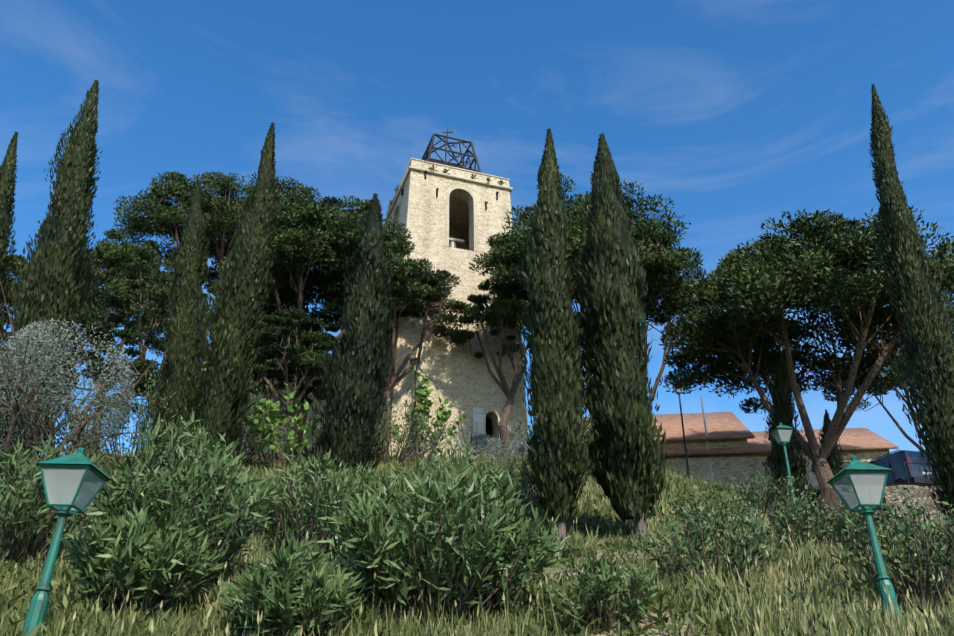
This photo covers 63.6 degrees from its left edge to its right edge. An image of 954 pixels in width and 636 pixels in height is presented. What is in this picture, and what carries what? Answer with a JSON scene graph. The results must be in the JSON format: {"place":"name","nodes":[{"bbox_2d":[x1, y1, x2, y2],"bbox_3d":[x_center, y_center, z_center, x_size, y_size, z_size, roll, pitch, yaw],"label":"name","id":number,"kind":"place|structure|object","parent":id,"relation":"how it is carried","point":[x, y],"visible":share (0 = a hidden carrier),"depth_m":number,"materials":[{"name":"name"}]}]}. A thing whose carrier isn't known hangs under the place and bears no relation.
{"place":"outdoors","nodes":[
{"label":"outdoors","id":0,"kind":"place"},
{"bbox_2d":[410,357,420,455],"bbox_3d":[-2.763,4.122,33.586,0.505,5.244,0.480,0,-26,-1],"label":"pole","id":1,"kind":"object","parent":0,"point":[412,362],"depth_m":34.42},
{"bbox_2d":[0,0,953,455],"label":"sky","id":2,"kind":"structure","parent":0,"point":[739,113],"materials":[{"name":"blue"}]},
{"bbox_2d":[0,447,953,635],"bbox_3d":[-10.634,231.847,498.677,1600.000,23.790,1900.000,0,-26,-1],"label":"ground","id":3,"kind":"structure","parent":0,"point":[558,569],"depth_m":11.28,"materials":[{"name":"green plant"}]},
{"bbox_2d":[0,131,17,347],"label":"cypress","id":4,"kind":"object","parent":3,"relation":"on","point":[8,176],"depth_m":25.86,"materials":[{"name":"green plant"}]},
{"bbox_2d":[0,433,99,566],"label":"oleander","id":5,"kind":"object","parent":3,"relation":"on","point":[39,517],"depth_m":10.90,"materials":[{"name":"green plant"}]},
{"bbox_2d":[0,80,104,477],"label":"cypress","id":6,"kind":"object","parent":3,"relation":"on","point":[56,265],"depth_m":22.53,"materials":[{"name":"green plant"}]},
{"bbox_2d":[0,254,115,451],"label":"pine","id":7,"kind":"object","parent":3,"relation":"on","point":[18,263],"depth_m":38.95,"materials":[{"name":"green plant"}]},
{"bbox_2d":[21,447,112,635],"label":"lamp","id":8,"kind":"object","parent":3,"relation":"on","point":[39,602],"depth_m":7.22,"materials":[{"name":"green metal"}]},
{"bbox_2d":[21,403,115,477],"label":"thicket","id":9,"kind":"object","parent":3,"relation":"on","point":[88,446],"depth_m":22.75,"materials":[{"name":"green plant"}]},
{"bbox_2d":[28,444,117,511],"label":"shrub","id":10,"kind":"object","parent":3,"relation":"on","point":[95,458],"depth_m":15.85,"materials":[{"name":"green plant"}]},
{"bbox_2d":[0,281,169,511],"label":"bare shrub","id":11,"kind":"object","parent":3,"relation":"on","point":[21,339],"depth_m":16.52,"materials":[{"name":"grey plant"}]},
{"bbox_2d":[60,323,161,452],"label":"tree","id":12,"kind":"object","parent":3,"relation":"on","point":[141,365],"depth_m":31.51,"materials":[{"name":"plant"}]},
{"bbox_2d":[55,366,187,474],"bbox_3d":[-11.121,3.291,24.738,5.059,3.944,5.317,0,-26,-1],"label":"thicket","id":13,"kind":"object","parent":3,"relation":"on","point":[141,414],"depth_m":24.11,"materials":[{"name":"green plant"}]},
{"bbox_2d":[73,228,176,451],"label":"pine","id":14,"kind":"object","parent":3,"relation":"on","point":[115,254],"depth_m":43.12,"materials":[{"name":"green plant"}]},
{"bbox_2d":[59,498,224,618],"bbox_3d":[-3.362,2.491,7.886,1.655,1.343,1.718,0,-26,-1],"label":"oleander","id":15,"kind":"object","parent":3,"relation":"on","point":[115,552],"depth_m":7.56,"materials":[{"name":"green plant"}]},
{"bbox_2d":[75,258,213,417],"bbox_3d":[-15.550,2.248,36.103,6.759,10.346,7.314,0,-26,-1],"label":"pine","id":16,"kind":"object","parent":3,"relation":"on","point":[117,295],"depth_m":36.27,"materials":[{"name":"green plant"}]},
{"bbox_2d":[62,408,276,591],"bbox_3d":[-3.456,2.141,8.772,2.227,2.372,2.364,0,-26,-1],"label":"oleander","id":17,"kind":"object","parent":3,"relation":"on","point":[224,519],"depth_m":8.50,"materials":[{"name":"green plant"}]},
{"bbox_2d":[140,181,210,465],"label":"cypress","id":18,"kind":"object","parent":3,"relation":"on","point":[190,256],"depth_m":25.01,"materials":[{"name":"green plant"}]},
{"bbox_2d":[106,171,271,361],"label":"pine tree","id":19,"kind":"object","parent":3,"relation":"on","point":[177,183],"depth_m":48.20,"materials":[{"name":"green plant"}]},
{"bbox_2d":[181,122,280,477],"bbox_3d":[-6.965,-0.708,22.477,2.282,13.084,2.013,0,-26,-1],"label":"cypress","id":20,"kind":"object","parent":3,"relation":"on","point":[251,249],"depth_m":21.71,"materials":[{"name":"green plant"}]},
{"bbox_2d":[166,172,336,349],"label":"pine","id":21,"kind":"object","parent":3,"relation":"on","point":[304,192],"depth_m":50.64,"materials":[{"name":"green plant"}]},
{"bbox_2d":[216,469,287,536],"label":"shrub","id":22,"kind":"object","parent":3,"relation":"on","point":[246,504],"depth_m":14.61,"materials":[{"name":"green plant"}]},
{"bbox_2d":[207,302,297,454],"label":"pine","id":23,"kind":"object","parent":3,"relation":"on","point":[267,342],"depth_m":37.36,"materials":[{"name":"green plant"}]},
{"bbox_2d":[190,355,331,458],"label":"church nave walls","id":24,"kind":"structure","parent":3,"relation":"on","point":[317,404],"depth_m":38.12,"materials":[{"name":"beige stone"}]},
{"bbox_2d":[229,380,316,465],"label":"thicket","id":25,"kind":"object","parent":3,"relation":"on","point":[252,406],"depth_m":26.23,"materials":[{"name":"green plant"}]},
{"bbox_2d":[245,383,320,470],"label":"fig shrub","id":26,"kind":"object","parent":3,"relation":"on","point":[274,413],"depth_m":25.44,"materials":[{"name":"green plant"}]},
{"bbox_2d":[244,306,337,460],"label":"pine tree","id":27,"kind":"object","parent":3,"relation":"on","point":[320,341],"depth_m":30.83,"materials":[{"name":"green plant"}]},
{"bbox_2d":[216,528,380,635],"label":"oleander","id":28,"kind":"object","parent":3,"relation":"on","point":[305,573],"depth_m":6.76,"materials":[{"name":"green plant"}]},
{"bbox_2d":[243,445,364,552],"bbox_3d":[-2.660,3.006,12.332,2.188,1.988,2.254,0,-26,-1],"label":"oleander","id":29,"kind":"object","parent":3,"relation":"on","point":[334,491],"depth_m":11.94,"materials":[{"name":"green plant"}]},
{"bbox_2d":[208,193,422,456],"bbox_3d":[-6.892,0.540,34.194,9.510,13.070,9.797,0,-26,-1],"label":"pine tree","id":30,"kind":"object","parent":3,"relation":"on","point":[338,233],"depth_m":33.17,"materials":[{"name":"green plant"}]},
{"bbox_2d":[287,193,395,494],"bbox_3d":[-3.274,0.622,19.547,2.364,9.637,2.349,0,-26,-1],"label":"cypress","id":31,"kind":"object","parent":3,"relation":"on","point":[360,384],"depth_m":19.02,"materials":[{"name":"green plant"}]},
{"bbox_2d":[328,458,415,511],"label":"shrub","id":32,"kind":"object","parent":3,"relation":"on","point":[366,475],"depth_m":16.59,"materials":[{"name":"green plant"}]},
{"bbox_2d":[322,242,473,457],"bbox_3d":[-3.513,1.623,34.002,6.833,10.603,6.623,0,-26,-1],"label":"pine tree","id":33,"kind":"object","parent":3,"relation":"on","point":[425,295],"depth_m":34.12,"materials":[{"name":"green plant"}]},
{"bbox_2d":[371,388,454,463],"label":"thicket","id":34,"kind":"object","parent":3,"relation":"on","point":[384,415],"depth_m":27.52,"materials":[{"name":"green plant"}]},
{"bbox_2d":[390,365,465,458],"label":"fig shrub","id":35,"kind":"object","parent":3,"relation":"on","point":[424,392],"depth_m":32.82,"materials":[{"name":"green plant"}]},
{"bbox_2d":[317,455,570,623],"bbox_3d":[-0.369,2.324,7.968,2.702,1.878,2.780,0,-26,-1],"label":"oleander","id":36,"kind":"object","parent":3,"relation":"on","point":[472,512],"depth_m":7.37,"materials":[{"name":"green plant"}]},
{"bbox_2d":[372,160,529,459],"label":"bell tower","id":37,"kind":"structure","parent":3,"relation":"on","point":[451,373],"depth_m":36.96,"materials":[{"name":"stone"}]},
{"bbox_2d":[390,170,498,221],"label":"putlog holes","id":38,"kind":"object","parent":37,"relation":"attached to","point":[437,189],"visible":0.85,"depth_m":40.63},
{"bbox_2d":[388,164,504,206],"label":"cornice plants","id":39,"kind":"object","parent":37,"relation":"on","point":[445,171],"visible":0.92,"depth_m":41.28,"materials":[{"name":"green plant"}]},
{"bbox_2d":[383,158,512,257],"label":"stone trim","id":40,"kind":"structure","parent":37,"relation":"attached to","point":[405,176],"depth_m":40.73,"materials":[{"name":"beige stone"}]},
{"bbox_2d":[422,130,480,172],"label":"iron campanile","id":41,"kind":"structure","parent":37,"relation":"on","point":[428,152],"depth_m":43.80,"materials":[{"name":"grey metal"}]},
{"bbox_2d":[449,237,463,247],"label":"railing","id":42,"kind":"object","parent":37,"relation":"attached to","point":[453,242],"visible":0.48,"depth_m":40.83,"materials":[{"name":"white metal"}]},
{"bbox_2d":[473,407,485,435],"bbox_3d":[0.103,4.712,34.847,0.600,1.360,0.070,9,-27,-17],"label":"sign panel","id":43,"kind":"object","parent":37,"relation":"attached to","point":[479,420],"depth_m":34.85,"materials":[{"name":"white metal"}]},
{"bbox_2d":[387,433,527,530],"bbox_3d":[-0.355,3.321,14.980,2.692,2.106,3.101,0,-26,-1],"label":"oleander","id":44,"kind":"object","parent":3,"relation":"on","point":[458,465],"depth_m":14.50,"materials":[{"name":"green plant"}]},
{"bbox_2d":[449,281,530,456],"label":"pine","id":45,"kind":"object","parent":3,"relation":"on","point":[501,309],"depth_m":33.87,"materials":[{"name":"green plant"}]},
{"bbox_2d":[484,459,538,510],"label":"shrub","id":46,"kind":"object","parent":3,"relation":"on","point":[525,476],"depth_m":18.76,"materials":[{"name":"green plant"}]},
{"bbox_2d":[448,394,590,487],"bbox_3d":[1.117,3.836,19.383,3.890,2.808,3.601,0,-26,-1],"label":"shrub","id":47,"kind":"object","parent":3,"relation":"on","point":[479,437],"depth_m":19.23,"materials":[{"name":"green plant"}]},
{"bbox_2d":[514,128,598,544],"bbox_3d":[1.488,-0.093,15.617,1.574,9.960,1.821,0,-26,-1],"label":"cypress","id":48,"kind":"object","parent":3,"relation":"on","point":[554,394],"depth_m":14.94,"materials":[{"name":"green plant"}]},
{"bbox_2d":[468,174,703,364],"bbox_3d":[4.743,0.063,33.683,10.306,14.003,10.275,0,-26,-1],"label":"pine","id":49,"kind":"object","parent":3,"relation":"on","point":[513,246],"depth_m":33.62,"materials":[{"name":"green plant"}]},
{"bbox_2d":[509,408,664,454],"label":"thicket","id":50,"kind":"object","parent":3,"relation":"on","point":[528,429],"depth_m":27.13,"materials":[{"name":"green plant"}]},
{"bbox_2d":[539,553,658,631],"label":"shrub","id":51,"kind":"object","parent":3,"relation":"on","point":[642,578],"depth_m":7.11,"materials":[{"name":"green plant"}]},
{"bbox_2d":[571,133,669,538],"bbox_3d":[2.816,-0.015,16.359,1.925,10.194,2.423,0,-26,-1],"label":"cypress","id":52,"kind":"object","parent":3,"relation":"on","point":[611,289],"depth_m":15.50,"materials":[{"name":"green plant"}]},
{"bbox_2d":[577,263,705,404],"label":"pine","id":53,"kind":"object","parent":3,"relation":"on","point":[691,282],"depth_m":48.45,"materials":[{"name":"green plant"}]},
{"bbox_2d":[584,439,747,462],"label":"house walls","id":54,"kind":"structure","parent":3,"relation":"on","point":[702,444],"depth_m":41.15,"materials":[{"name":"beige stone"}]},
{"bbox_2d":[580,412,754,452],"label":"house roof","id":55,"kind":"structure","parent":54,"relation":"on","point":[724,425],"depth_m":42.95,"materials":[{"name":"orange tile"}]},
{"bbox_2d":[700,396,712,476],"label":"pole","id":56,"kind":"object","parent":54,"relation":"attached to","point":[706,434],"visible":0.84,"depth_m":41.16,"materials":[{"name":"silver metal"}]},
{"bbox_2d":[672,385,689,477],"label":"pole","id":57,"kind":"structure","parent":3,"relation":"on","point":[686,457],"depth_m":39.53,"materials":[{"name":"grey metal"}]},
{"bbox_2d":[644,489,754,537],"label":"shrub","id":58,"kind":"object","parent":3,"relation":"on","point":[692,506],"depth_m":14.43,"materials":[{"name":"green plant"}]},
{"bbox_2d":[632,501,786,584],"bbox_3d":[2.887,2.915,9.730,1.887,1.248,1.736,0,-26,-1],"label":"shrub","id":59,"kind":"object","parent":3,"relation":"on","point":[695,540],"depth_m":9.59,"materials":[{"name":"green plant"}]},
{"bbox_2d":[683,468,817,520],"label":"shrub","id":60,"kind":"object","parent":3,"relation":"on","point":[759,487],"depth_m":16.73,"materials":[{"name":"green plant"}]},
{"bbox_2d":[661,449,889,492],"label":"house wing walls","id":61,"kind":"structure","parent":3,"relation":"on","point":[725,467],"depth_m":40.16,"materials":[{"name":"beige stone"}]},
{"bbox_2d":[660,428,898,455],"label":"tiled roof","id":62,"kind":"structure","parent":61,"relation":"on","point":[858,439],"depth_m":40.67,"materials":[{"name":"orange tile"}]},
{"bbox_2d":[770,422,796,511],"bbox_3d":[8.726,4.673,21.326,0.530,3.713,0.530,0,-26,-1],"label":"lamp","id":63,"kind":"object","parent":3,"relation":"on","point":[785,428],"depth_m":21.81,"materials":[{"name":"green metal"}]},
{"bbox_2d":[762,351,813,512],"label":"cypress","id":64,"kind":"object","parent":3,"relation":"on","point":[780,384],"depth_m":32.17,"materials":[{"name":"green plant"}]},
{"bbox_2d":[737,488,850,550],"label":"shrub","id":65,"kind":"object","parent":3,"relation":"on","point":[793,519],"depth_m":12.47,"materials":[{"name":"green plant"}]},
{"bbox_2d":[655,205,953,524],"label":"pine","id":66,"kind":"object","parent":3,"relation":"on","point":[744,270],"depth_m":31.95,"materials":[{"name":"green plant"}]},
{"bbox_2d":[811,409,853,509],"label":"cypress","id":67,"kind":"object","parent":3,"relation":"on","point":[835,451],"depth_m":31.78,"materials":[{"name":"green plant"}]},
{"bbox_2d":[803,491,918,553],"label":"shrub","id":68,"kind":"object","parent":3,"relation":"on","point":[844,507],"depth_m":12.48,"materials":[{"name":"green plant"}]},
{"bbox_2d":[825,455,900,617],"bbox_3d":[4.092,2.441,7.902,0.500,2.114,0.499,0,-26,-1],"label":"lamp","id":69,"kind":"object","parent":3,"relation":"on","point":[854,466],"depth_m":8.05,"materials":[{"name":"teal metal"}]},
{"bbox_2d":[804,507,938,548],"bbox_3d":[12.955,7.050,24.305,4.709,2.628,0.625,-19,-32,34],"label":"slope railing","id":70,"kind":"object","parent":3,"relation":"on","point":[877,523],"visible":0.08,"depth_m":24.88,"materials":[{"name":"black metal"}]},
{"bbox_2d":[826,480,953,610],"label":"shrub","id":71,"kind":"object","parent":3,"relation":"on","point":[917,514],"depth_m":9.06,"materials":[{"name":"green plant"}]},
{"bbox_2d":[837,485,948,526],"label":"dry stone wall","id":72,"kind":"structure","parent":3,"relation":"on","point":[918,493],"depth_m":30.92,"materials":[{"name":"grey stone"}]},
{"bbox_2d":[836,461,938,484],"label":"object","id":73,"kind":"structure","parent":72,"relation":"attached to","point":[910,463],"depth_m":31.68,"materials":[{"name":"beige metal"}]},
{"bbox_2d":[854,450,937,485],"bbox_3d":[18.264,7.175,33.884,2.020,1.910,4.210,7,-27,-14],"label":"car","id":74,"kind":"object","parent":3,"relation":"on","point":[904,456],"visible":0.19,"depth_m":32.42,"materials":[{"name":"grey paint"}]},
{"bbox_2d":[845,337,953,451],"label":"tree","id":75,"kind":"object","parent":3,"relation":"on","point":[913,442],"depth_m":52.80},
{"bbox_2d":[868,84,953,530],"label":"cypress","id":76,"kind":"object","parent":3,"relation":"on","point":[894,209],"depth_m":24.44,"materials":[{"name":"green plant"}]}
]}

